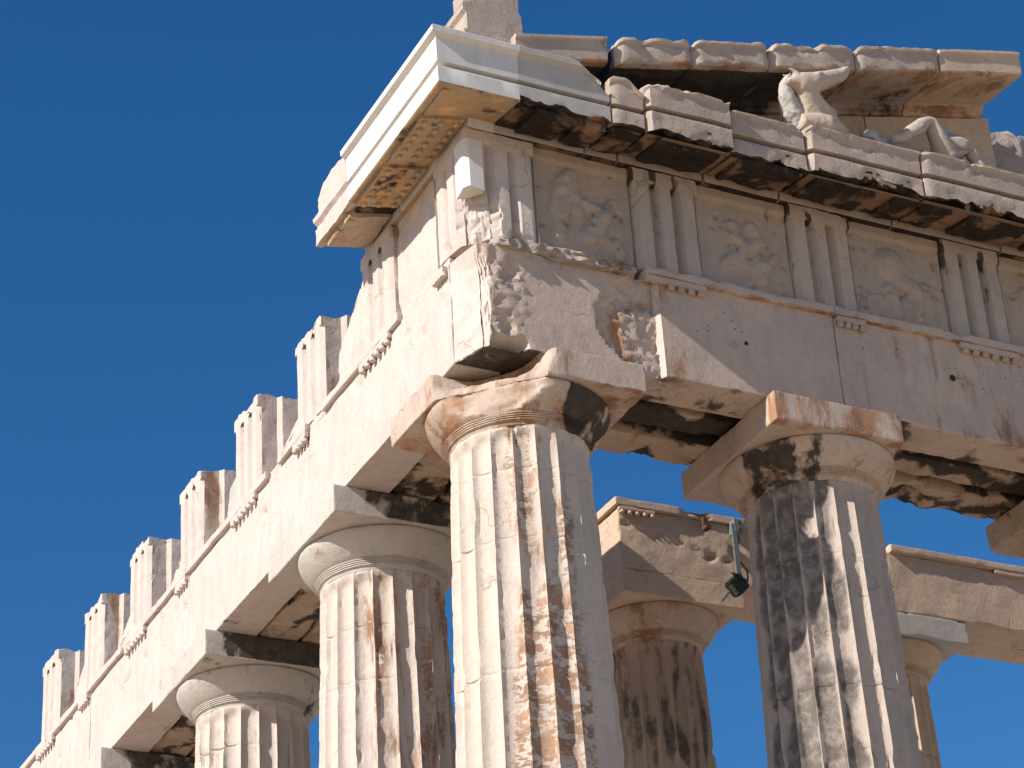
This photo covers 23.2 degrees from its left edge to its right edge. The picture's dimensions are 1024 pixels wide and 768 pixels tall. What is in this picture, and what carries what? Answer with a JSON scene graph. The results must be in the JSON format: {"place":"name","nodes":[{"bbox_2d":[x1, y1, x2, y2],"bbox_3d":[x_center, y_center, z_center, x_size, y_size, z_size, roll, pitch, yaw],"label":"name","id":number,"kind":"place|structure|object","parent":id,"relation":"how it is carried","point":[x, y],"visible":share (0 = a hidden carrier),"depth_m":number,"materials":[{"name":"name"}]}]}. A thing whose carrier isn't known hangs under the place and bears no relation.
{"place":"outdoors","nodes":[
{"label":"outdoors","id":0,"kind":"place"},
{"bbox_2d":[0,0,1023,767],"label":"sky","id":1,"kind":"structure","parent":0,"point":[165,165],"materials":[{"name":"blue"}]},
{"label":"pavement","id":2,"kind":"structure","parent":0,"visible":0},
{"bbox_2d":[83,747,194,767],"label":"fluted column","id":3,"kind":"structure","parent":2,"relation":"on","point":[104,757],"depth_m":35.47,"materials":[{"name":"stone"}]},
{"bbox_2d":[20,686,91,767],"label":"architrave beam","id":4,"kind":"structure","parent":3,"relation":"on","point":[65,743],"depth_m":37.39,"materials":[{"name":"stone"}]},
{"bbox_2d":[41,648,84,740],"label":"triglyph block","id":5,"kind":"structure","parent":4,"relation":"on","point":[62,670],"depth_m":38.72,"materials":[{"name":"stone"}]},
{"bbox_2d":[75,667,83,698],"bbox_3d":[-6.324,4.497,37.696,0.377,0.792,0.609,11,-33,-24],"label":"metope fragment","id":6,"kind":"object","parent":4,"relation":"on","point":[80,688],"visible":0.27,"depth_m":37.64,"materials":[{"name":"stone"}]},
{"bbox_2d":[84,593,129,688],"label":"triglyph block","id":7,"kind":"structure","parent":4,"relation":"on","point":[107,616],"depth_m":37.06,"materials":[{"name":"stone"}]},
{"bbox_2d":[186,746,194,757],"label":"architrave beam","id":8,"kind":"structure","parent":3,"relation":"on","point":[191,754],"depth_m":35.88,"materials":[{"name":"stone"}]},
{"bbox_2d":[152,629,320,767],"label":"fluted column","id":9,"kind":"structure","parent":2,"relation":"on","point":[242,700],"depth_m":32.23,"materials":[{"name":"stone"}]},
{"bbox_2d":[87,568,189,759],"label":"architrave beam","id":10,"kind":"structure","parent":9,"relation":"on","point":[135,669],"depth_m":34.81,"materials":[{"name":"stone"}]},
{"bbox_2d":[120,617,129,646],"bbox_3d":[-5.390,3.571,36.031,0.373,0.652,0.651,11,-33,-24],"label":"metope fragment","id":11,"kind":"object","parent":10,"relation":"on","point":[125,634],"visible":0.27,"depth_m":35.97,"materials":[{"name":"stone"}]},
{"bbox_2d":[130,536,180,633],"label":"triglyph block","id":12,"kind":"structure","parent":10,"relation":"on","point":[154,562],"depth_m":35.41,"materials":[{"name":"stone"}]},
{"bbox_2d":[171,559,180,583],"bbox_3d":[-4.437,2.613,34.329,0.379,0.540,0.596,11,-33,-24],"label":"metope fragment","id":13,"kind":"object","parent":10,"relation":"on","point":[177,572],"visible":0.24,"depth_m":34.27,"materials":[{"name":"stone"}]},
{"bbox_2d":[180,469,235,571],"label":"triglyph block","id":14,"kind":"structure","parent":10,"relation":"on","point":[204,499],"depth_m":33.76,"materials":[{"name":"stone"}]},
{"bbox_2d":[148,716,195,756],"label":"architrave beam","id":15,"kind":"structure","parent":9,"relation":"on","point":[178,738],"depth_m":35.37,"materials":[{"name":"stone"}]},
{"bbox_2d":[268,484,455,767],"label":"fluted column","id":16,"kind":"structure","parent":2,"relation":"on","point":[372,570],"depth_m":28.73,"materials":[{"name":"stone"}]},
{"bbox_2d":[186,423,311,646],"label":"architrave beam","id":17,"kind":"structure","parent":16,"relation":"on","point":[233,589],"depth_m":31.48,"materials":[{"name":"stone"}]},
{"bbox_2d":[227,478,235,515],"bbox_3d":[-3.486,1.543,32.840,0.315,0.837,0.713,11,-33,-24],"label":"metope fragment","id":18,"kind":"object","parent":17,"relation":"on","point":[232,501],"visible":0.12,"depth_m":32.98,"materials":[{"name":"grey stone"}]},
{"bbox_2d":[234,394,297,506],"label":"triglyph block","id":19,"kind":"structure","parent":17,"relation":"on","point":[264,424],"depth_m":32.12,"materials":[{"name":"stone"}]},
{"bbox_2d":[283,419,298,448],"bbox_3d":[-2.560,0.667,31.018,0.377,0.459,0.642,11,-33,-24],"label":"metope fragment","id":20,"kind":"object","parent":17,"relation":"on","point":[295,430],"visible":0.16,"depth_m":30.96,"materials":[{"name":"stone"}]},
{"bbox_2d":[295,315,350,429],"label":"triglyph block","id":21,"kind":"structure","parent":17,"relation":"on","point":[318,349],"depth_m":30.46,"materials":[{"name":"stone"}]},
{"bbox_2d":[257,588,320,641],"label":"architrave beam","id":22,"kind":"structure","parent":16,"relation":"on","point":[296,616],"depth_m":31.93,"materials":[{"name":"stone"}]},
{"bbox_2d":[297,617,319,644],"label":"architrave beam","id":23,"kind":"structure","parent":16,"relation":"on","point":[312,635],"depth_m":32.48,"materials":[{"name":"stone"}]},
{"bbox_2d":[389,454,450,500],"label":"architrave beam","id":24,"kind":"structure","parent":16,"relation":"on","point":[427,476],"depth_m":28.90,"materials":[{"name":"stone"}]},
{"bbox_2d":[434,479,450,504],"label":"architrave beam","id":25,"kind":"structure","parent":16,"relation":"on","point":[444,497],"depth_m":29.27,"materials":[{"name":"stone"}]},
{"bbox_2d":[390,347,646,767],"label":"fluted column","id":26,"kind":"structure","parent":2,"relation":"on","point":[534,682],"depth_m":25.51,"materials":[{"name":"stone"}]},
{"bbox_2d":[310,258,500,507],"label":"architrave beam","id":27,"kind":"structure","parent":26,"relation":"on","point":[402,358],"depth_m":28.28,"materials":[{"name":"stone"}]},
{"bbox_2d":[338,282,364,382],"bbox_3d":[-1.739,-0.592,29.730,0.382,1.300,0.918,11,-33,-24],"label":"metope fragment","id":28,"kind":"object","parent":27,"relation":"on","point":[352,351],"visible":0.29,"depth_m":29.62,"materials":[{"name":"stone"}]},
{"bbox_2d":[360,226,401,351],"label":"triglyph block","id":29,"kind":"structure","parent":27,"relation":"on","point":[379,270],"depth_m":28.91,"materials":[{"name":"stone"}]},
{"bbox_2d":[313,158,404,251],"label":"cornice block","id":30,"kind":"structure","parent":29,"relation":"on","point":[339,220],"depth_m":28.99,"materials":[{"name":"stone"}]},
{"bbox_2d":[397,179,437,313],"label":"metope slab","id":31,"kind":"structure","parent":27,"relation":"on","point":[417,258],"depth_m":28.27,"materials":[{"name":"stone"}]},
{"bbox_2d":[500,373,740,436],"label":"architrave beam","id":32,"kind":"structure","parent":26,"relation":"on","point":[674,418],"depth_m":27.95,"materials":[{"name":"stone"}]},
{"bbox_2d":[450,235,843,418],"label":"architrave beam","id":33,"kind":"structure","parent":26,"relation":"on","point":[694,342],"depth_m":27.26,"materials":[{"name":"stone"}]},
{"bbox_2d":[433,127,539,269],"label":"triglyph block","id":34,"kind":"structure","parent":33,"relation":"on","point":[484,187],"depth_m":27.24,"materials":[{"name":"stone"}]},
{"bbox_2d":[340,24,519,213],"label":"cornice block","id":35,"kind":"structure","parent":34,"relation":"on","point":[444,87],"depth_m":27.33,"materials":[{"name":"stone"}]},
{"bbox_2d":[445,0,522,42],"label":"pedestal","id":36,"kind":"object","parent":35,"relation":"on","point":[499,20],"visible":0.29,"depth_m":27.66,"materials":[{"name":"stone"}]},
{"bbox_2d":[533,147,634,265],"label":"metope slab","id":37,"kind":"structure","parent":33,"relation":"on","point":[583,205],"depth_m":27.67,"materials":[{"name":"stone"}]},
{"bbox_2d":[493,46,610,157],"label":"cornice block","id":38,"kind":"structure","parent":37,"relation":"on","point":[561,106],"depth_m":27.41,"materials":[{"name":"grey stone"}]},
{"bbox_2d":[510,33,607,75],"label":"raking cornice block","id":39,"kind":"structure","parent":38,"relation":"on","point":[589,54],"depth_m":27.77,"materials":[{"name":"stone"}]},
{"bbox_2d":[580,76,644,165],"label":"cornice block","id":40,"kind":"structure","parent":37,"relation":"on","point":[625,128],"depth_m":27.70,"materials":[{"name":"stone"}]},
{"bbox_2d":[626,166,701,276],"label":"triglyph block","id":41,"kind":"structure","parent":33,"relation":"on","point":[663,219],"depth_m":28.07,"materials":[{"name":"stone"}]},
{"bbox_2d":[613,84,732,184],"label":"cornice block","id":42,"kind":"structure","parent":41,"relation":"on","point":[687,135],"depth_m":27.98,"materials":[{"name":"stone"}]},
{"bbox_2d":[694,185,793,297],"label":"metope slab","id":43,"kind":"structure","parent":33,"relation":"on","point":[742,241],"depth_m":28.53,"materials":[{"name":"stone"}]},
{"bbox_2d":[698,110,807,202],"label":"cornice block","id":44,"kind":"structure","parent":43,"relation":"on","point":[764,160],"depth_m":28.46,"materials":[{"name":"stone"}]},
{"bbox_2d":[596,420,720,464],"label":"architrave beam","id":45,"kind":"structure","parent":26,"relation":"on","point":[667,445],"depth_m":28.35,"materials":[{"name":"stone"}]},
{"bbox_2d":[603,567,744,767],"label":"fluted column","id":46,"kind":"structure","parent":2,"relation":"on","point":[665,629],"depth_m":33.07,"materials":[{"name":"brown stone"}]},
{"bbox_2d":[597,496,753,607],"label":"beam","id":47,"kind":"structure","parent":46,"relation":"on","point":[655,537],"depth_m":33.56,"materials":[{"name":"stone"}]},
{"bbox_2d":[701,517,711,531],"bbox_3d":[2.624,1.884,33.793,0.090,0.200,0.125,11,-33,-24],"label":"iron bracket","id":48,"kind":"object","parent":47,"relation":"attached to","point":[706,526],"visible":1,"depth_m":33.78,"materials":[{"name":"brown metal"}]},
{"bbox_2d":[721,518,748,601],"bbox_3d":[3.013,2.381,33.693,0.320,1.287,0.499,-21,-34,28],"label":"floodlight","id":49,"kind":"object","parent":47,"relation":"hanging from","point":[736,584],"visible":1,"depth_m":33.65,"materials":[{"name":"grey paint"}]},
{"bbox_2d":[681,390,923,767],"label":"fluted column","id":50,"kind":"structure","parent":2,"relation":"on","point":[801,485],"depth_m":27.21,"materials":[{"name":"stone"}]},
{"bbox_2d":[880,471,1023,519],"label":"architrave beam","id":51,"kind":"structure","parent":50,"relation":"on","point":[931,492],"depth_m":30.02,"materials":[{"name":"stone"}]},
{"bbox_2d":[893,449,1023,495],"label":"architrave beam","id":52,"kind":"structure","parent":50,"relation":"on","point":[965,473],"depth_m":29.50,"materials":[{"name":"stone"}]},
{"bbox_2d":[897,612,969,767],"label":"fluted column","id":53,"kind":"structure","parent":2,"relation":"on","point":[930,644],"depth_m":34.77,"materials":[{"name":"stone"}]},
{"bbox_2d":[733,607,1023,663],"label":"beam","id":54,"kind":"structure","parent":53,"relation":"on","point":[975,650],"depth_m":36.24,"materials":[{"name":"stone"}]},
{"bbox_2d":[886,544,1023,649],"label":"beam","id":55,"kind":"structure","parent":53,"relation":"on","point":[983,600],"depth_m":35.48,"materials":[{"name":"stone"}]},
{"bbox_2d":[985,500,1023,558],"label":"fluted column","id":56,"kind":"structure","parent":2,"relation":"on","point":[1005,534],"depth_m":30.36,"materials":[{"name":"stone"}]},
{"bbox_2d":[832,306,1023,472],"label":"architrave beam","id":57,"kind":"structure","parent":56,"relation":"on","point":[943,393],"depth_m":28.77,"materials":[{"name":"stone"}]},
{"bbox_2d":[783,203,857,310],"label":"triglyph block","id":58,"kind":"structure","parent":57,"relation":"on","point":[820,263],"depth_m":28.91,"materials":[{"name":"stone"}]},
{"bbox_2d":[774,125,923,228],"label":"cornice block","id":59,"kind":"structure","parent":58,"relation":"on","point":[861,180],"depth_m":28.99,"materials":[{"name":"stone"}]},
{"bbox_2d":[754,114,864,136],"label":"gable wall slab","id":60,"kind":"structure","parent":59,"relation":"on","point":[854,125],"depth_m":30.54,"materials":[{"name":"stone"}]},
{"bbox_2d":[734,43,854,114],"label":"raking cornice block","id":61,"kind":"structure","parent":60,"relation":"on","point":[760,95],"depth_m":29.56,"materials":[{"name":"stone"}]},
{"bbox_2d":[824,46,939,117],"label":"raking cornice block","id":62,"kind":"structure","parent":60,"relation":"on","point":[886,81],"depth_m":30.33,"materials":[{"name":"stone"}]},
{"bbox_2d":[778,66,849,133],"bbox_3d":[3.514,-3.310,29.206,0.966,0.988,0.565,11,-33,-24],"label":"horse head statue","id":63,"kind":"object","parent":59,"relation":"on","point":[806,104],"visible":0.77,"depth_m":28.95,"materials":[{"name":"stone"}]},
{"bbox_2d":[860,130,892,144],"bbox_3d":[4.332,-2.746,29.594,0.558,0.480,0.385,11,-33,-24],"label":"statue fragment","id":64,"kind":"object","parent":59,"relation":"on","point":[871,134],"visible":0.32,"depth_m":29.46,"materials":[{"name":"grey stone"}]},
{"bbox_2d":[847,221,949,331],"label":"metope slab","id":65,"kind":"structure","parent":57,"relation":"on","point":[896,276],"depth_m":29.38,"materials":[{"name":"stone"}]},
{"bbox_2d":[937,239,1010,343],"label":"triglyph block","id":66,"kind":"structure","parent":57,"relation":"on","point":[973,296],"depth_m":29.78,"materials":[{"name":"stone"}]},
{"bbox_2d":[887,152,1023,252],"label":"cornice block","id":67,"kind":"structure","parent":66,"relation":"on","point":[964,202],"depth_m":29.59,"materials":[{"name":"stone"}]},
{"bbox_2d":[863,117,996,167],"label":"gable wall slab","id":68,"kind":"structure","parent":67,"relation":"on","point":[975,132],"depth_m":31.34,"materials":[{"name":"stone"}]},
{"bbox_2d":[900,49,1020,118],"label":"raking cornice block","id":69,"kind":"structure","parent":68,"relation":"on","point":[968,84],"depth_m":31.01,"materials":[{"name":"stone"}]},
{"bbox_2d":[891,116,985,164],"bbox_3d":[5.040,-2.889,30.052,1.466,0.716,0.490,11,-33,-24],"label":"reclining figure statue","id":70,"kind":"object","parent":67,"relation":"on","point":[944,140],"visible":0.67,"depth_m":29.89,"materials":[{"name":"stone"}]},
{"bbox_2d":[997,257,1023,346],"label":"metope slab","id":71,"kind":"structure","parent":57,"relation":"on","point":[1011,274],"depth_m":30.18,"materials":[{"name":"stone"}]},
{"bbox_3d":[8.815,1.541,32.033,4.334,1.357,0.504,11,-33,-24],"label":"architrave beam","id":72,"kind":"object","parent":56,"relation":"on","visible":0},
{"bbox_3d":[5.362,-0.553,30.682,12.338,1.351,1.486,11,-33,-24],"label":"frieze backing wall","id":73,"kind":"object","parent":72,"relation":"on","visible":0},
{"bbox_2d":[990,131,1023,174],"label":"broken backing block","id":74,"kind":"structure","parent":73,"relation":"on","point":[1008,148],"depth_m":32.26,"materials":[{"name":"stone"}]},
{"bbox_2d":[998,233,1023,261],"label":"cornice block","id":75,"kind":"structure","parent":73,"relation":"on","point":[1013,249],"depth_m":30.33,"materials":[{"name":"stone"}]},
{"bbox_3d":[1.314,-3.035,29.082,2.261,0.640,0.351,11,-33,-24],"label":"gable wall slab","id":76,"kind":"object","parent":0,"visible":0},
{"bbox_2d":[595,37,690,89],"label":"raking cornice block","id":77,"kind":"structure","parent":76,"relation":"on","point":[638,64],"depth_m":28.34,"materials":[{"name":"stone"}]},
{"bbox_2d":[671,40,767,110],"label":"raking cornice block","id":78,"kind":"structure","parent":76,"relation":"on","point":[727,72],"depth_m":28.96,"materials":[{"name":"stone"}]}
]}

